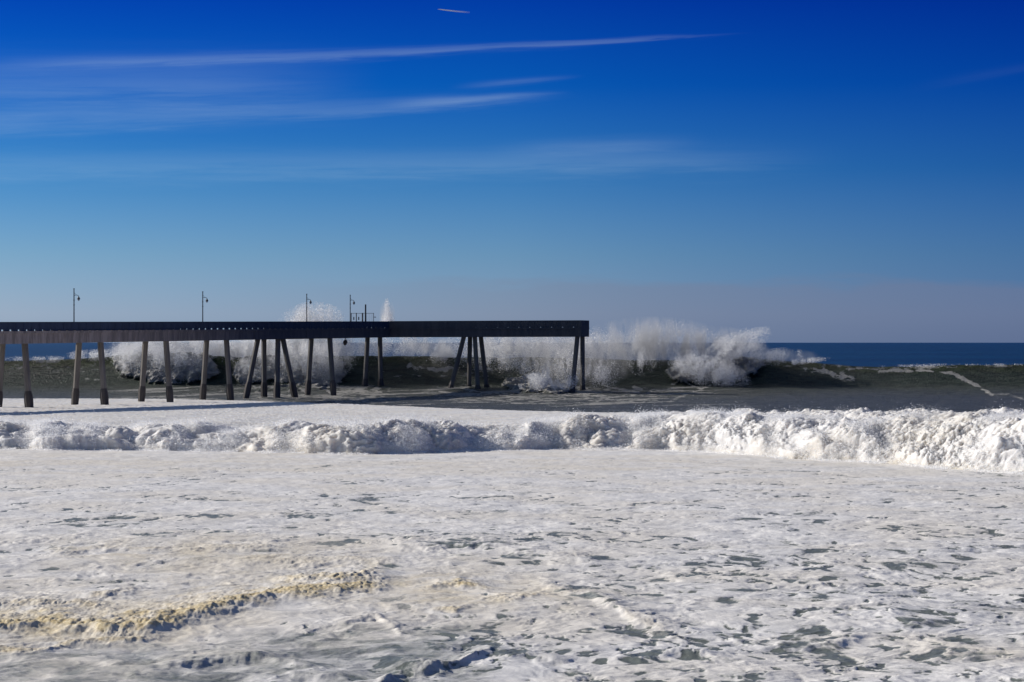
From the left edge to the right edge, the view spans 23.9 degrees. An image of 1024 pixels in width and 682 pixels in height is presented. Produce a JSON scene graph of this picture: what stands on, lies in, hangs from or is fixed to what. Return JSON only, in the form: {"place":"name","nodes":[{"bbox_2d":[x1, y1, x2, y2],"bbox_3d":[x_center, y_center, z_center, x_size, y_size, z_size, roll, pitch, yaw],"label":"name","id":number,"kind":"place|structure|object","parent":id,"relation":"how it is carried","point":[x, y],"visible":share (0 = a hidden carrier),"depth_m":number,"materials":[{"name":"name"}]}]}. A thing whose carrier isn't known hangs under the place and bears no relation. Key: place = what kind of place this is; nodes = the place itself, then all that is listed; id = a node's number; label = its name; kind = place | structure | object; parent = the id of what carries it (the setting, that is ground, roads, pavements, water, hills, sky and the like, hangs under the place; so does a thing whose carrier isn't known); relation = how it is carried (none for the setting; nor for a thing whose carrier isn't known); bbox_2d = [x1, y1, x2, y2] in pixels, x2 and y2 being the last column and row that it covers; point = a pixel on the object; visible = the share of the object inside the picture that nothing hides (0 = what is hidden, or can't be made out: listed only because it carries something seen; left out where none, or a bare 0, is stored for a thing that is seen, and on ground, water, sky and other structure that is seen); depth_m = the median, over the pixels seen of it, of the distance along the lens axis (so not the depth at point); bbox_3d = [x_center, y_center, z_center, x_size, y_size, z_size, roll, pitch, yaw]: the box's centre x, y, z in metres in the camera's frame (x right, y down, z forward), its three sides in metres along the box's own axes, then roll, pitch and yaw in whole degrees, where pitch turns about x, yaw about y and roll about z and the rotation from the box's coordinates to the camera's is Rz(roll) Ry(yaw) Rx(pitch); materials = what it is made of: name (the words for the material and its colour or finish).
{"place":"outdoors","nodes":[
{"label":"outdoors","id":0,"kind":"place"},
{"bbox_2d":[381,298,393,320],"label":"sea spray","id":1,"kind":"object","parent":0,"point":[387,313],"visible":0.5,"depth_m":455.63,"materials":[{"name":"white liquid"}]},
{"bbox_2d":[0,449,1023,681],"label":"foamy shallows","id":2,"kind":"structure","parent":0,"point":[555,565],"depth_m":99.50,"materials":[{"name":"liquid"}]},
{"bbox_2d":[0,445,1023,474],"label":"foam flecks","id":3,"kind":"object","parent":2,"relation":"on","point":[937,467],"visible":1,"depth_m":204.90,"materials":[{"name":"white liquid"}]},
{"bbox_2d":[0,398,1023,471],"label":"white water","id":4,"kind":"structure","parent":0,"point":[261,417],"depth_m":210.07,"materials":[{"name":"liquid"}]},
{"bbox_2d":[0,398,1023,473],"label":"foam flecks","id":5,"kind":"object","parent":4,"relation":"on","point":[351,427],"visible":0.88,"depth_m":208.39,"materials":[{"name":"white liquid"}]},
{"bbox_2d":[623,403,948,413],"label":"foam flecks","id":6,"kind":"object","parent":4,"relation":"on","point":[840,411],"visible":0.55,"depth_m":207.15,"materials":[{"name":"white liquid"}]},
{"bbox_2d":[0,0,1023,342],"label":"sky","id":7,"kind":"structure","parent":0,"point":[802,171],"materials":[{"name":"blue"}]},
{"bbox_2d":[2,352,1023,448],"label":"breaking wave","id":8,"kind":"object","parent":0,"point":[417,381],"visible":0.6,"depth_m":444.30,"materials":[{"name":"grey liquid"}]},
{"bbox_2d":[5,349,119,361],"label":"sea spray","id":9,"kind":"object","parent":8,"relation":"on","point":[95,354],"visible":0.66,"depth_m":454.66,"materials":[{"name":"white liquid"}]},
{"bbox_2d":[108,340,257,378],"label":"sea spray","id":10,"kind":"object","parent":8,"relation":"on","point":[128,352],"visible":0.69,"depth_m":449.42,"materials":[{"name":"white liquid"}]},
{"bbox_2d":[221,302,358,380],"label":"sea spray","id":11,"kind":"object","parent":8,"relation":"on","point":[304,353],"visible":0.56,"depth_m":448.23,"materials":[{"name":"white liquid"}]},
{"bbox_2d":[322,337,396,363],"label":"sea spray","id":12,"kind":"object","parent":8,"relation":"on","point":[352,348],"visible":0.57,"depth_m":455.65,"materials":[{"name":"white liquid"}]},
{"bbox_2d":[362,337,479,368],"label":"sea spray","id":13,"kind":"object","parent":8,"relation":"on","point":[440,350],"visible":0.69,"depth_m":454.63,"materials":[{"name":"white liquid"}]},
{"bbox_2d":[448,332,621,370],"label":"sea spray","id":14,"kind":"object","parent":8,"relation":"on","point":[504,350],"visible":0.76,"depth_m":454.59,"materials":[{"name":"white liquid"}]},
{"bbox_2d":[490,351,589,390],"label":"sea spray","id":15,"kind":"object","parent":8,"relation":"on","point":[537,381],"visible":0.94,"depth_m":434.30,"materials":[{"name":"white liquid"}]},
{"bbox_2d":[552,333,621,387],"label":"sea spray","id":16,"kind":"object","parent":8,"relation":"on","point":[602,370],"visible":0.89,"depth_m":440.35,"materials":[{"name":"white liquid"}]},
{"bbox_2d":[560,322,751,374],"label":"sea spray","id":17,"kind":"object","parent":8,"relation":"on","point":[643,348],"visible":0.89,"depth_m":456.68,"materials":[{"name":"white liquid"}]},
{"bbox_2d":[668,327,770,386],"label":"sea spray","id":18,"kind":"object","parent":8,"relation":"on","point":[700,373],"visible":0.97,"depth_m":449.80,"materials":[{"name":"white liquid"}]},
{"bbox_2d":[747,347,1014,366],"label":"sea spray","id":19,"kind":"object","parent":8,"relation":"on","point":[782,360],"visible":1,"depth_m":454.95,"materials":[{"name":"white liquid"}]},
{"bbox_2d":[4,343,1023,366],"bbox_3d":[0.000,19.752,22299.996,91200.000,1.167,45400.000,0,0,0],"label":"ocean","id":20,"kind":"structure","parent":0,"point":[879,354],"depth_m":2479.14,"materials":[{"name":"blue liquid"}]},
{"bbox_2d":[0,320,588,407],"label":"pier","id":21,"kind":"structure","parent":20,"relation":"in","point":[145,333],"depth_m":399.91,"materials":[{"name":"concrete"}]},
{"bbox_2d":[73,288,79,330],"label":"pier lamp","id":22,"kind":"object","parent":21,"relation":"on","point":[78,298],"visible":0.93,"depth_m":343.85,"materials":[{"name":"metal"}]},
{"bbox_2d":[202,291,207,321],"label":"pier lamp","id":23,"kind":"object","parent":21,"relation":"on","point":[202,304],"visible":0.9,"depth_m":380.21,"materials":[{"name":"metal"}]},
{"bbox_2d":[306,294,311,328],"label":"pier lamp","id":24,"kind":"object","parent":21,"relation":"on","point":[310,302],"visible":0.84,"depth_m":415.78,"materials":[{"name":"metal"}]},
{"bbox_2d":[350,295,354,320],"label":"pier lamp","id":25,"kind":"object","parent":21,"relation":"on","point":[350,306],"visible":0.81,"depth_m":432.72,"materials":[{"name":"metal"}]},
{"bbox_2d":[351,313,375,320],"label":"gate","id":26,"kind":"structure","parent":21,"relation":"on","point":[362,317],"depth_m":441.93,"materials":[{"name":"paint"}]}
]}

